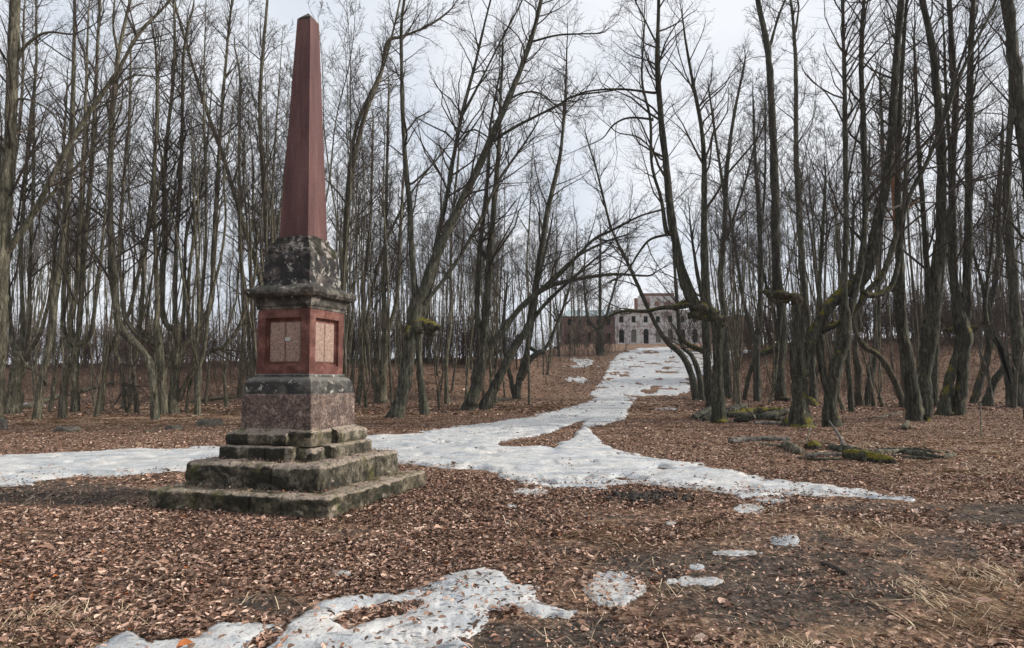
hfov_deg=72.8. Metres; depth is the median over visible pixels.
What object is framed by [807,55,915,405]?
lime tree
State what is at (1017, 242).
lime tree
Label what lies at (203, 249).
lime tree
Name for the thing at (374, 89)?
lime tree
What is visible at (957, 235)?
lime tree
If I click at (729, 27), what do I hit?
sky
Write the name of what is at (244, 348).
lime tree
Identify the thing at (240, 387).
lime tree
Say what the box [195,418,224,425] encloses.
stone
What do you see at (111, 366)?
lime tree
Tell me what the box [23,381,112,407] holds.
fallen trunk
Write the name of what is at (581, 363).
snow patch
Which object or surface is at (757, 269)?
lime tree
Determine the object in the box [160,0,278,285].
lime tree
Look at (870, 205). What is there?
lime tree
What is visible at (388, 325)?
lime tree
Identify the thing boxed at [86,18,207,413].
lime tree
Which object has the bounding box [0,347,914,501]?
snowy path
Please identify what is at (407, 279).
lime tree
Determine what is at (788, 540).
snow patch
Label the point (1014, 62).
lime tree
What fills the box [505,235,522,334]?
lime tree
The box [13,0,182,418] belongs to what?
lime tree
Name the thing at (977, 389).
lime tree
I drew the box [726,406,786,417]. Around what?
log
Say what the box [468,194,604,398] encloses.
lime tree
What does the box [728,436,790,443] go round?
log
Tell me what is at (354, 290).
lime tree
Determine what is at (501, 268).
lime tree
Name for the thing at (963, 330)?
lime tree
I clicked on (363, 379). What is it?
lime tree
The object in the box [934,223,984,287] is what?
lime tree
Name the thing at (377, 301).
lime tree
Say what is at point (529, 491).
snow patch
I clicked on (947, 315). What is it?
thicket
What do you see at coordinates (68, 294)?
lime tree
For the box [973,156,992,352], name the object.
lime tree
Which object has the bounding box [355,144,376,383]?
lime tree
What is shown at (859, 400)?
lime tree
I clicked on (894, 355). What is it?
thicket
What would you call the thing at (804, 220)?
lime tree
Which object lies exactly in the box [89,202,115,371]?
lime tree
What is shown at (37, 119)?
lime tree
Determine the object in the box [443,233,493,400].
lime tree
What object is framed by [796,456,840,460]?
branch
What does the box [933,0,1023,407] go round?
lime tree
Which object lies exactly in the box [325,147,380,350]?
lime tree
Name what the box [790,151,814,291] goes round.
lime tree
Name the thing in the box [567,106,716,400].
lime tree
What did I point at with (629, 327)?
thicket
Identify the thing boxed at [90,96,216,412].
lime tree
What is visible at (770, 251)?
lime tree
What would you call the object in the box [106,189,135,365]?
lime tree
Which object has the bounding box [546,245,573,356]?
lime tree
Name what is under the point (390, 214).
lime tree
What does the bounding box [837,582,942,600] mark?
twig
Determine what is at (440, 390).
lime tree
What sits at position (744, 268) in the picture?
lime tree
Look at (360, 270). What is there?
lime tree
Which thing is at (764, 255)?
lime tree
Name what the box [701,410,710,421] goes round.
branch
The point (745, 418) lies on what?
branch
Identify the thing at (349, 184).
lime tree
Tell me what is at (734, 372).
lime tree
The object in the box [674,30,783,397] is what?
lime tree
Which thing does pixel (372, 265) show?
lime tree
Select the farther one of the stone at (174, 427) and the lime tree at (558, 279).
the lime tree at (558, 279)
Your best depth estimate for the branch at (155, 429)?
23.33 m
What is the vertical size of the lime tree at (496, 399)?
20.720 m
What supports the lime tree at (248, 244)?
on the ground at (804, 610)
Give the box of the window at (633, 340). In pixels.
[631,329,635,342]
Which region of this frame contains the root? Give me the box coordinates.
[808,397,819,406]
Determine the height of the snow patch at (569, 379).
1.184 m
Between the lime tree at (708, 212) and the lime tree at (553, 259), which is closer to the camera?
the lime tree at (708, 212)
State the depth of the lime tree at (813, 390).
52.52 m
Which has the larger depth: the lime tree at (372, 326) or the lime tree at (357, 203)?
the lime tree at (372, 326)
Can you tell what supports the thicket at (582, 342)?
on the ground at (804, 610)
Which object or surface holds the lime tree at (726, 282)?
on the ground at (804, 610)
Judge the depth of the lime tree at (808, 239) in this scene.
65.13 m
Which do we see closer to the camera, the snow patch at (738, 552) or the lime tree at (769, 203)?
the snow patch at (738, 552)
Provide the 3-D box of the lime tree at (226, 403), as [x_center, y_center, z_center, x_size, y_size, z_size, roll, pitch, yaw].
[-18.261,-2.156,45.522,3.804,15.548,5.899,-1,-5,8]
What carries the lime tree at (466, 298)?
on the ground at (804, 610)
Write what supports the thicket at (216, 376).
on the ground at (804, 610)
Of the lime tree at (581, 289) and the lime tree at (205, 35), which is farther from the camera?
the lime tree at (581, 289)
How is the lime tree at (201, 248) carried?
on the ground at (804, 610)
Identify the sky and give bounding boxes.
[0,0,1023,363]
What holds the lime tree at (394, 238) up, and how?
on the ground at (804, 610)
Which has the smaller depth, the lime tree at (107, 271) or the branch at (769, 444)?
the branch at (769, 444)
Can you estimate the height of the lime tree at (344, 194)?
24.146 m
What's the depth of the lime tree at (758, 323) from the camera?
48.73 m
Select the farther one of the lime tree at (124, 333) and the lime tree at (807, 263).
the lime tree at (807, 263)
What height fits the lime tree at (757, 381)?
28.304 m
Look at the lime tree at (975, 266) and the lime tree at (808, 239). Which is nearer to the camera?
the lime tree at (975, 266)
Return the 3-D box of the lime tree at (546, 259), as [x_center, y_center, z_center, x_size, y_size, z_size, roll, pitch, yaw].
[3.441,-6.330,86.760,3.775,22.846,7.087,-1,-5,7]
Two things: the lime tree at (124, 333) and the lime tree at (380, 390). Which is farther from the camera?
the lime tree at (380, 390)
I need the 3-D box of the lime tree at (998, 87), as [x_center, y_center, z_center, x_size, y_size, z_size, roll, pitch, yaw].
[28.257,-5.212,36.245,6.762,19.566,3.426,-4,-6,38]
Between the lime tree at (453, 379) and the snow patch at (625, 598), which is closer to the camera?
the snow patch at (625, 598)
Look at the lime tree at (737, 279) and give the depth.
81.31 m
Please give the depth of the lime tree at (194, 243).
46.88 m
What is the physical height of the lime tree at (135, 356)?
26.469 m
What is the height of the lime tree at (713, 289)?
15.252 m
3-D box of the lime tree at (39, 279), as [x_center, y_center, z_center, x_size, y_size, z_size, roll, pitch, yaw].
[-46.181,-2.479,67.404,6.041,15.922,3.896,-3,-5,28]
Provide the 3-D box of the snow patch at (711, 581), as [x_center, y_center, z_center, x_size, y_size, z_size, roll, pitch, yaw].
[1.507,2.071,5.576,0.790,0.069,0.596,0,-5,0]
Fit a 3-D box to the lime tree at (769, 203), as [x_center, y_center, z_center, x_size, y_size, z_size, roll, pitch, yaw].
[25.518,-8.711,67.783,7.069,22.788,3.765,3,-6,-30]
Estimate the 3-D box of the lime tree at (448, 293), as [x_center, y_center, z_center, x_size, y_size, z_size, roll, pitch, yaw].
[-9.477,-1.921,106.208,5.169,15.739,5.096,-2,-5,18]
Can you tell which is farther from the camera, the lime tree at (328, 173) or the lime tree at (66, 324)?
the lime tree at (66, 324)
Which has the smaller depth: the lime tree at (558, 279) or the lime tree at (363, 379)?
the lime tree at (363, 379)
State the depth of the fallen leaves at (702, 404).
47.05 m
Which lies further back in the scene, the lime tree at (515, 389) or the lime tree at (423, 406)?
the lime tree at (515, 389)
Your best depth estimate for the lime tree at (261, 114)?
39.39 m
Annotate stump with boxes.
[901,420,909,429]
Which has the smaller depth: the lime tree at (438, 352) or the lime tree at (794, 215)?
the lime tree at (438, 352)
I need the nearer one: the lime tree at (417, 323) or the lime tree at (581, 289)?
the lime tree at (417, 323)
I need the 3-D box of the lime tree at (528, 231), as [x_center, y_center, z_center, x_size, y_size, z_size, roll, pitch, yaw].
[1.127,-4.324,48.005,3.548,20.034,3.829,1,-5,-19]
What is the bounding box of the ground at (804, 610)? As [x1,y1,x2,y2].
[0,336,1023,647]
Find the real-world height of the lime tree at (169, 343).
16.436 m
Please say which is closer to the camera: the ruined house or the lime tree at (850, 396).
the lime tree at (850, 396)
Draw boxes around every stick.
[706,611,755,623]
[821,561,848,575]
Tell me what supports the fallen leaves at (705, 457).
on the ground at (804, 610)
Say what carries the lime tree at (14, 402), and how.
on the ground at (804, 610)
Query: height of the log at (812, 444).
0.298 m
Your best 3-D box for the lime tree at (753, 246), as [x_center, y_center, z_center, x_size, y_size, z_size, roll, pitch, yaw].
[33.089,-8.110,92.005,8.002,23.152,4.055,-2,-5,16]
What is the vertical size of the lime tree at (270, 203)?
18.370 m
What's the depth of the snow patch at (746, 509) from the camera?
8.69 m
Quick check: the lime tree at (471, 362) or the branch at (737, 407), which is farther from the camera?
the lime tree at (471, 362)
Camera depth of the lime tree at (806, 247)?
50.49 m
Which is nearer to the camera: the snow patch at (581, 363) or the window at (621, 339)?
the snow patch at (581, 363)
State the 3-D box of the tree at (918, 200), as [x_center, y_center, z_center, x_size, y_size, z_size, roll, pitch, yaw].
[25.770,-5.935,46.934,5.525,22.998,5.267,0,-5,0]
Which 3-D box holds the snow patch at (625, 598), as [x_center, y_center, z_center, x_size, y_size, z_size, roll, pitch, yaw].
[0.819,2.066,5.455,0.649,0.068,1.231,0,-5,0]
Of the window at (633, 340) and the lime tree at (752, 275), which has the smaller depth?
the lime tree at (752, 275)
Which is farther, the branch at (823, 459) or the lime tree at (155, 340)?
the lime tree at (155, 340)
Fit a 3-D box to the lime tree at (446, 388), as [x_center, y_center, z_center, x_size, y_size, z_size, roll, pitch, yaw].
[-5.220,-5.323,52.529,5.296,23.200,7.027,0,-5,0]
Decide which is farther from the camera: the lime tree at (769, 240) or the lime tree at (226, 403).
the lime tree at (769, 240)
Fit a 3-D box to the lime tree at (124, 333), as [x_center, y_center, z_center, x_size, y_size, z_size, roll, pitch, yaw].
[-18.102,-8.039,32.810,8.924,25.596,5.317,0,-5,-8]
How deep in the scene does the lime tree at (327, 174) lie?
53.10 m
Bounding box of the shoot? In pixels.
[980,403,981,435]
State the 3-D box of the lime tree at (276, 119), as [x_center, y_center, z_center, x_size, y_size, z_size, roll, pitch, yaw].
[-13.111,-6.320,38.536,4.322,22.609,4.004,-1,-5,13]
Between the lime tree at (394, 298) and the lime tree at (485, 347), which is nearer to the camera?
the lime tree at (485, 347)
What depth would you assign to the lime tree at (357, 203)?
43.27 m
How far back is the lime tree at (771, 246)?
77.22 m
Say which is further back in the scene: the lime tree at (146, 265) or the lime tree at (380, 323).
the lime tree at (146, 265)
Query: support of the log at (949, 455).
on the ground at (804, 610)
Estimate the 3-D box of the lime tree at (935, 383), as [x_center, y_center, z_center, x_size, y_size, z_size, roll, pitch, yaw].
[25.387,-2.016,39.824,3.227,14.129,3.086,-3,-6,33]
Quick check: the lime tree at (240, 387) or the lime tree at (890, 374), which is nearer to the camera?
the lime tree at (890, 374)
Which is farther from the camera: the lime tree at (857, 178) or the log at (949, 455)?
the lime tree at (857, 178)
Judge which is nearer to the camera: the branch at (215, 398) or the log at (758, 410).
the log at (758, 410)
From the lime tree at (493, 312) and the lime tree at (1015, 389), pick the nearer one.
the lime tree at (1015, 389)
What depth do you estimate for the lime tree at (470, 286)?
87.18 m
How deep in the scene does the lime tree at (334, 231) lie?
73.96 m
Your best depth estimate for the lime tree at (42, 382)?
30.86 m
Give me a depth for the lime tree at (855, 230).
78.85 m
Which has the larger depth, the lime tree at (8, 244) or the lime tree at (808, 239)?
the lime tree at (808, 239)
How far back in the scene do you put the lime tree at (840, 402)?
39.66 m
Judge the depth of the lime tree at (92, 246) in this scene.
54.40 m
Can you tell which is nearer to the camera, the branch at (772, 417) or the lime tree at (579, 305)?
the branch at (772, 417)
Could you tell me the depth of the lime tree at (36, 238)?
72.27 m
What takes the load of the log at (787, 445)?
on the ground at (804, 610)
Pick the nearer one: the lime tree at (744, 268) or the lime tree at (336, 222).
the lime tree at (336, 222)
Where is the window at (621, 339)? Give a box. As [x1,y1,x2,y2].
[619,330,623,342]
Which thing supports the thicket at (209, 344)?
on the ground at (804, 610)
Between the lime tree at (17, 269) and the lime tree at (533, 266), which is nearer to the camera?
the lime tree at (17, 269)
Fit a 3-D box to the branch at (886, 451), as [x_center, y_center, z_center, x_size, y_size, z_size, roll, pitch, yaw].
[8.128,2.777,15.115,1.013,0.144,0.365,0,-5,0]
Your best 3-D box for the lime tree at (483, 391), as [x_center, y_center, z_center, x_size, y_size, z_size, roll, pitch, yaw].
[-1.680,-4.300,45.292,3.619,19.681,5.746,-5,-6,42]
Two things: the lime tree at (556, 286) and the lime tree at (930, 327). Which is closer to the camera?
the lime tree at (930, 327)
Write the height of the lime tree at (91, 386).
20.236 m
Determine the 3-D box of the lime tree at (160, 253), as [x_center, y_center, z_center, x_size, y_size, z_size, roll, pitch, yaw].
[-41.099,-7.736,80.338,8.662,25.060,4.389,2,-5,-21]
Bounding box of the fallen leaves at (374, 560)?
[0,469,1023,647]
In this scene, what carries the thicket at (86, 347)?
on the ground at (804, 610)
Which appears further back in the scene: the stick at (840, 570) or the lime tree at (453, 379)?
the lime tree at (453, 379)
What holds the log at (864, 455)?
on the ground at (804, 610)
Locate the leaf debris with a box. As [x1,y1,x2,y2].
[0,445,1023,647]
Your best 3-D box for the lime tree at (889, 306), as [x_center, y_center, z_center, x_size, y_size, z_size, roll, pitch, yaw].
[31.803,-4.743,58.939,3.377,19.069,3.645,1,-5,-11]
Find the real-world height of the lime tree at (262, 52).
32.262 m
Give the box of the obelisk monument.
[147,13,425,520]
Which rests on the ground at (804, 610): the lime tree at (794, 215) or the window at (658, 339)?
the lime tree at (794, 215)
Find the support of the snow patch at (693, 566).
on the ground at (804, 610)
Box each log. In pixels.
[498,398,512,401]
[691,406,710,419]
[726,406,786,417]
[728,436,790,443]
[753,421,779,424]
[781,440,804,454]
[804,440,822,449]
[805,452,842,456]
[841,449,896,463]
[941,452,956,458]
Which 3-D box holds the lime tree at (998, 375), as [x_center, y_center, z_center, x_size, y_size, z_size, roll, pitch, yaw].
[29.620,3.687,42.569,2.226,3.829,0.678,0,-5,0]
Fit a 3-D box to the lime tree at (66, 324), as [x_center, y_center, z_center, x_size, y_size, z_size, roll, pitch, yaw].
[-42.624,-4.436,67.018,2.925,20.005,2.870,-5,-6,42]
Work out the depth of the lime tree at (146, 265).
78.08 m
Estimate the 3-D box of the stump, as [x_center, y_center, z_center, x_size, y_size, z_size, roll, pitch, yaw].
[13.265,3.406,23.381,0.225,0.297,1.598,-3,-6,32]
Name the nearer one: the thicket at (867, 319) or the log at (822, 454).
the log at (822, 454)
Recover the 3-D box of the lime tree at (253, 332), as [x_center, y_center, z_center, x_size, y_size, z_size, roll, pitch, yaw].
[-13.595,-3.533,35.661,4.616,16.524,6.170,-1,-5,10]
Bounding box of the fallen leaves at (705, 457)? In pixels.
[0,411,1023,478]
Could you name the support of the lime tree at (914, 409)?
on the ground at (804, 610)
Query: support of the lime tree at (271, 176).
on the ground at (804, 610)
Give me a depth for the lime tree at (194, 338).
35.52 m
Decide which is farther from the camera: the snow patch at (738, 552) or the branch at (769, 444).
the branch at (769, 444)
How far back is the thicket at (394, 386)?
55.75 m
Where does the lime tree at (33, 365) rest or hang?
on the ground at (804, 610)
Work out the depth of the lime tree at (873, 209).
70.37 m
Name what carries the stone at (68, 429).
on the ground at (804, 610)
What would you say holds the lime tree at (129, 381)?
on the ground at (804, 610)
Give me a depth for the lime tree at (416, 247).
66.47 m
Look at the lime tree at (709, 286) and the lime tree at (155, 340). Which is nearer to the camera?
the lime tree at (155, 340)
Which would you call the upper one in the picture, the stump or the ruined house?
the ruined house
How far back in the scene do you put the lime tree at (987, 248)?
87.21 m
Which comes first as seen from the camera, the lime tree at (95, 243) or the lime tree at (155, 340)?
the lime tree at (155, 340)
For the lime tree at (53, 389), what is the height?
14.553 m
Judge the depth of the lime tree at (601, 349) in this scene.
98.89 m
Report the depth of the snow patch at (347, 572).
5.80 m
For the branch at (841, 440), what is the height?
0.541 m
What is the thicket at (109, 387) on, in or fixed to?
on the ground at (804, 610)
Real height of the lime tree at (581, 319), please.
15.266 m
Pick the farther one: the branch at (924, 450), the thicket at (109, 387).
the thicket at (109, 387)
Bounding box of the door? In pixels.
[643,329,647,342]
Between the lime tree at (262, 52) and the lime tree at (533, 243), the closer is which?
the lime tree at (262, 52)
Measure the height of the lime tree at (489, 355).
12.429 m
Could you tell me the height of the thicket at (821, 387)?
3.164 m
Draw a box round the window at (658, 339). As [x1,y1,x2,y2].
[656,330,660,342]
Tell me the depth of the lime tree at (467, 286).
56.73 m
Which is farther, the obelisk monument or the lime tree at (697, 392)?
the lime tree at (697, 392)
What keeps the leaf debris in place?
on the ground at (804, 610)
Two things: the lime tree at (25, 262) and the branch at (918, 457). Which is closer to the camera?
the branch at (918, 457)
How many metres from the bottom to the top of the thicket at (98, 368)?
6.293 m
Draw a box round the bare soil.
[571,489,694,505]
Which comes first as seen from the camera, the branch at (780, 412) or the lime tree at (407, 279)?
the branch at (780, 412)
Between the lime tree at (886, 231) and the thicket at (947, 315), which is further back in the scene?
the lime tree at (886, 231)
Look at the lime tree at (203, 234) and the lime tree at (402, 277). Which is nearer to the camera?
the lime tree at (402, 277)
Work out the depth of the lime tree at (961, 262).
105.67 m
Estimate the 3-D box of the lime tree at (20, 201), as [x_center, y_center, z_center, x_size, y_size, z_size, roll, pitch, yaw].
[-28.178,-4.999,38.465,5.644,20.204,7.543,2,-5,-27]
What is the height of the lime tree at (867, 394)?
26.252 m
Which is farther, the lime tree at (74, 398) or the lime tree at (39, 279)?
the lime tree at (39, 279)
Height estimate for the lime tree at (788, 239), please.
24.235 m
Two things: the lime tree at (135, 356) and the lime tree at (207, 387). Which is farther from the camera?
the lime tree at (207, 387)
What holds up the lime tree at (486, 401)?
on the ground at (804, 610)
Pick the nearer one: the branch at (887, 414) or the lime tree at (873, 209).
the branch at (887, 414)
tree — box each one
[0,0,125,414]
[0,0,207,424]
[0,55,67,293]
[0,59,52,210]
[4,0,127,418]
[10,207,40,311]
[10,220,46,330]
[11,214,48,362]
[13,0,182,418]
[13,173,116,410]
[13,188,59,399]
[15,0,225,419]
[15,206,50,367]
[23,217,56,376]
[25,145,56,329]
[41,182,78,332]
[43,77,139,411]
[43,194,116,368]
[57,182,78,367]
[64,219,91,361]
[64,222,92,362]
[68,34,212,408]
[69,135,139,405]
[73,0,225,414]
[73,84,163,416]
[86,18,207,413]
[86,154,105,362]
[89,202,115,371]
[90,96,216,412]
[94,81,214,388]
[98,222,118,319]
[101,0,274,413]
[105,141,157,385]
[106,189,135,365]
[114,156,213,376]
[124,0,189,411]
[127,158,192,336]
[127,186,193,354]
[132,66,265,415]
[160,0,225,412]
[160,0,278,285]
[173,114,211,396]
[181,125,229,404]
[184,165,209,281]
[189,172,259,407]
[189,177,223,369]
[191,190,211,349]
[205,18,279,397]
[207,57,328,376]
[209,99,285,376]
[214,0,289,263]
[220,186,279,380]
[221,0,368,256]
[223,0,327,244]
[223,110,284,285]
[233,177,282,237]
[239,88,276,271]
[246,117,287,224]
[248,17,293,243]
[259,162,343,243]
[263,50,327,199]
[280,0,469,373]
[306,0,395,384]
[320,0,406,377]
[323,120,402,368]
[323,126,342,238]
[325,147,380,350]
[327,50,437,402]
[327,60,385,407]
[327,176,357,250]
[328,218,365,322]
[330,196,382,363]
[335,120,420,365]
[335,186,392,404]
[336,128,378,288]
[341,129,372,377]
[351,137,449,402]
[351,196,394,366]
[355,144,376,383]
[359,214,397,354]
[360,83,409,405]
[360,234,402,401]
[361,0,641,417]
[364,147,397,370]
[371,173,405,374]
[379,188,415,347]
[381,195,404,372]
[388,231,424,362]
[391,181,443,326]
[403,201,450,363]
[413,110,476,404]
[413,187,462,407]
[414,173,475,395]
[414,215,455,375]
[415,159,481,414]
[428,188,477,390]
[431,3,709,410]
[440,115,520,397]
[441,263,459,321]
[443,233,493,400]
[444,210,507,368]
[448,211,474,358]
[454,223,501,361]
[454,270,474,356]
[460,224,511,385]
[462,253,482,323]
[466,133,511,402]
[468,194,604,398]
[468,225,484,351]
[471,201,522,406]
[471,202,511,368]
[473,0,806,423]
[479,0,660,409]
[491,150,520,396]
[491,240,509,311]
[502,220,524,368]
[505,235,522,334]
[505,236,537,337]
[506,124,549,404]
[509,126,571,374]
[514,231,542,345]
[525,182,551,362]
[526,260,537,367]
[528,213,553,374]
[538,233,566,343]
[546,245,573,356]
[547,230,578,355]
[549,202,559,331]
[564,208,586,354]
[565,226,579,356]
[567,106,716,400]
[567,211,635,354]
[573,281,581,347]
[575,291,582,344]
[576,256,587,339]
[633,170,732,407]
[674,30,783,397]
[686,187,763,402]
[687,179,719,257]
[688,187,754,367]
[694,165,766,403]
[695,239,715,358]
[707,52,789,401]
[710,259,717,305]
[715,46,832,402]
[720,0,813,400]
[723,228,749,350]
[724,258,741,349]
[733,178,789,319]
[735,184,780,341]
[738,212,757,265]
[739,128,793,346]
[741,228,757,346]
[744,199,769,339]
[744,233,771,319]
[746,230,771,324]
[748,73,876,409]
[751,168,770,332]
[753,236,772,339]
[754,0,1023,427]
[758,0,832,401]
[764,203,784,334]
[765,172,840,383]
[765,198,786,342]
[766,154,803,291]
[772,102,860,406]
[773,0,962,426]
[775,161,861,356]
[779,179,804,292]
[782,144,820,312]
[784,157,816,309]
[785,233,904,407]
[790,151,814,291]
[797,217,816,314]
[798,105,894,406]
[798,152,892,411]
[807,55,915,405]
[812,187,850,317]
[818,0,1023,417]
[827,34,934,405]
[834,180,870,272]
[837,115,894,405]
[840,98,866,346]
[848,0,976,420]
[849,65,934,392]
[849,171,891,264]
[853,147,891,303]
[876,118,963,361]
[876,163,893,371]
[877,195,906,335]
[883,90,935,371]
[890,0,1023,415]
[890,165,920,335]
[903,139,931,325]
[924,172,981,407]
[928,0,1023,417]
[929,58,1006,405]
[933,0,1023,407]
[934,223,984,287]
[935,120,984,366]
[943,100,1023,403]
[947,232,978,289]
[957,188,975,290]
[958,94,1023,408]
[958,207,987,305]
[961,187,1013,311]
[962,189,1003,315]
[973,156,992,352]
[976,83,1023,278]
[978,183,1016,302]
[978,353,1011,405]
[985,190,1023,306]
[1002,173,1023,268]
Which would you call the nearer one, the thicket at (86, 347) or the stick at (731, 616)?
the stick at (731, 616)
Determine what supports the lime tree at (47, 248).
on the ground at (804, 610)
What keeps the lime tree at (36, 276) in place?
on the ground at (804, 610)
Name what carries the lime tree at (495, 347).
on the ground at (804, 610)
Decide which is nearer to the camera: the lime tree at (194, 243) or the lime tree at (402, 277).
the lime tree at (194, 243)
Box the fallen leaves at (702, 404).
[4,337,1023,416]
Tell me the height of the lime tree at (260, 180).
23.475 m
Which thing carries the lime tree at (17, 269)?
on the ground at (804, 610)
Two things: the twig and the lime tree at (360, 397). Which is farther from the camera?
the lime tree at (360, 397)
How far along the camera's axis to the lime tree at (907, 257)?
46.45 m
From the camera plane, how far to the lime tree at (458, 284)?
69.06 m
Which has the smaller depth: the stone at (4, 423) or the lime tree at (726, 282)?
the stone at (4, 423)
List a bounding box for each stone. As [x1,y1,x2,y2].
[0,418,8,429]
[53,426,81,431]
[165,425,182,429]
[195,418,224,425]
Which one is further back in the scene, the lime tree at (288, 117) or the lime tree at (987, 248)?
the lime tree at (987, 248)
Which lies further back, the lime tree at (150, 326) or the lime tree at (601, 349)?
the lime tree at (601, 349)
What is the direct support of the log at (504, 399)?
on the ground at (804, 610)
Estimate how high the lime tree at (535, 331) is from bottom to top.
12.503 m
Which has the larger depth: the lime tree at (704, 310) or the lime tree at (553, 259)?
the lime tree at (553, 259)
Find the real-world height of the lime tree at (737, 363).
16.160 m
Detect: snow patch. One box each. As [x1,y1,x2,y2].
[95,567,577,647]
[330,569,350,574]
[510,487,548,496]
[558,376,589,382]
[571,358,599,367]
[584,571,645,606]
[667,576,722,586]
[689,563,703,569]
[713,550,761,555]
[734,503,763,513]
[759,499,784,503]
[770,534,798,545]
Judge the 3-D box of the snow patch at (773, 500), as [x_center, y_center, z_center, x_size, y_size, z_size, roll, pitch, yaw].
[3.410,2.368,9.242,1.174,0.055,0.779,0,-5,0]
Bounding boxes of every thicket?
[5,325,256,388]
[5,362,169,403]
[6,307,179,368]
[97,305,378,371]
[124,340,249,401]
[347,299,542,370]
[347,363,432,399]
[505,319,618,358]
[536,287,647,352]
[655,273,744,351]
[725,314,1011,395]
[728,278,973,362]
[767,362,1004,402]
[906,277,1023,346]
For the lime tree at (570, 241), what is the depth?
95.81 m
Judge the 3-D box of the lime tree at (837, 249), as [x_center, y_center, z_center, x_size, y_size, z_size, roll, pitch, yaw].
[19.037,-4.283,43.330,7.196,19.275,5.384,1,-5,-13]
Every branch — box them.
[144,425,163,431]
[189,394,234,402]
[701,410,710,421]
[726,402,746,412]
[727,408,784,420]
[733,414,756,422]
[759,443,780,446]
[761,406,789,416]
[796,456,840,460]
[801,419,812,443]
[825,444,862,451]
[829,420,845,444]
[863,448,899,453]
[867,408,905,418]
[877,446,933,452]
[887,449,942,458]
[890,454,933,459]
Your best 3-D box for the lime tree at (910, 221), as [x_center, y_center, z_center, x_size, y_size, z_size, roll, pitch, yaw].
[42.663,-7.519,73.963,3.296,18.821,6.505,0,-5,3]
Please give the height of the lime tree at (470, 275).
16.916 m
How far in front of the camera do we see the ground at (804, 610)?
7.02 m
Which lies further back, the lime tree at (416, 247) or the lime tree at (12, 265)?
the lime tree at (12, 265)
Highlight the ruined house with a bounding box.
[560,293,751,344]
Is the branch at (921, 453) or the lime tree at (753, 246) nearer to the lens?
the branch at (921, 453)
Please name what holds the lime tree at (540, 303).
on the ground at (804, 610)
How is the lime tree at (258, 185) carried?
on the ground at (804, 610)
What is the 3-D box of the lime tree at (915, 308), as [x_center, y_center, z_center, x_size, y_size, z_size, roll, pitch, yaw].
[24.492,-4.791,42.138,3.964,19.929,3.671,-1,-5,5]
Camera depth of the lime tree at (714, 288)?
68.84 m
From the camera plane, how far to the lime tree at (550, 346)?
72.31 m
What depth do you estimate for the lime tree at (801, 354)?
25.61 m
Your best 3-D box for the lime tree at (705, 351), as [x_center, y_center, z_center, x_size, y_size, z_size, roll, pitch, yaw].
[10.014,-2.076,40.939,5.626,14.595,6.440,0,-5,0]
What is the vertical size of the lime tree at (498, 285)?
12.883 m
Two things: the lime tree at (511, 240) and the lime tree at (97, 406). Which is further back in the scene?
the lime tree at (511, 240)
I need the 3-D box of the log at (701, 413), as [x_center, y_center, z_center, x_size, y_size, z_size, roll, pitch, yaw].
[8.997,4.169,32.365,0.623,0.557,5.990,-2,-5,22]
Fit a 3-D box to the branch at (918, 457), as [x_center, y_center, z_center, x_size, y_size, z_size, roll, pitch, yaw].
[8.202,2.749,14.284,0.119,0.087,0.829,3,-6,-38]
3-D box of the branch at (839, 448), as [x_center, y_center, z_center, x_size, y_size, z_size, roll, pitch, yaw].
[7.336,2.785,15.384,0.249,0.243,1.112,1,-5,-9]
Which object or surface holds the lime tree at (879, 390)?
on the ground at (804, 610)
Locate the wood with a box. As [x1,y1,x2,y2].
[6,191,1023,363]
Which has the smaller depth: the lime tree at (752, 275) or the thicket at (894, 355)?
the thicket at (894, 355)
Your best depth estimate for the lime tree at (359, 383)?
53.38 m
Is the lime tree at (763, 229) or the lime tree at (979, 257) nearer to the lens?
the lime tree at (979, 257)
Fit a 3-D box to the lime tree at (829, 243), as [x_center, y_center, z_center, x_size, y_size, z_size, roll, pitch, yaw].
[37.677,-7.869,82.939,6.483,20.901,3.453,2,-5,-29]
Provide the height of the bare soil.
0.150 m
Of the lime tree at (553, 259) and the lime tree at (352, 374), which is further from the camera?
the lime tree at (553, 259)
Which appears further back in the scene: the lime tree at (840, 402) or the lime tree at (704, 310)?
the lime tree at (840, 402)
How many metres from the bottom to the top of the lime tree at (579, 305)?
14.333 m
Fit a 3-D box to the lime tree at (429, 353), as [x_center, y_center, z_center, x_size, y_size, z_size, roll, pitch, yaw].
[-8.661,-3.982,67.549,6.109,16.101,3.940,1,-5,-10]
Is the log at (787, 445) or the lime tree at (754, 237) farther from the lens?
the lime tree at (754, 237)
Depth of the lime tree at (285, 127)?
33.85 m
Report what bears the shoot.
on the ground at (804, 610)
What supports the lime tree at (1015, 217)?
on the ground at (804, 610)
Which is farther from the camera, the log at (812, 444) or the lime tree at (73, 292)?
the lime tree at (73, 292)
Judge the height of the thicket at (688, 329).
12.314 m
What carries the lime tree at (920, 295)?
on the ground at (804, 610)
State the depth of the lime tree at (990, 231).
78.86 m
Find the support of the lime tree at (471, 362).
on the ground at (804, 610)
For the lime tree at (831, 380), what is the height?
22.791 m
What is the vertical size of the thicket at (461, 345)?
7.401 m
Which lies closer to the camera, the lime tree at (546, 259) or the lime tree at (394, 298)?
the lime tree at (394, 298)
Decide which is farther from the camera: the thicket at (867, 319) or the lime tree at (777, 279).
the thicket at (867, 319)
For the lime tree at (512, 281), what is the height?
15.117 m
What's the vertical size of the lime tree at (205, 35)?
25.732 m
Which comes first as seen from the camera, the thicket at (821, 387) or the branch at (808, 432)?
the branch at (808, 432)
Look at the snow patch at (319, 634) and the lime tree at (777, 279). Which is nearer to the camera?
the snow patch at (319, 634)
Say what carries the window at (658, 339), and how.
in the ruined house

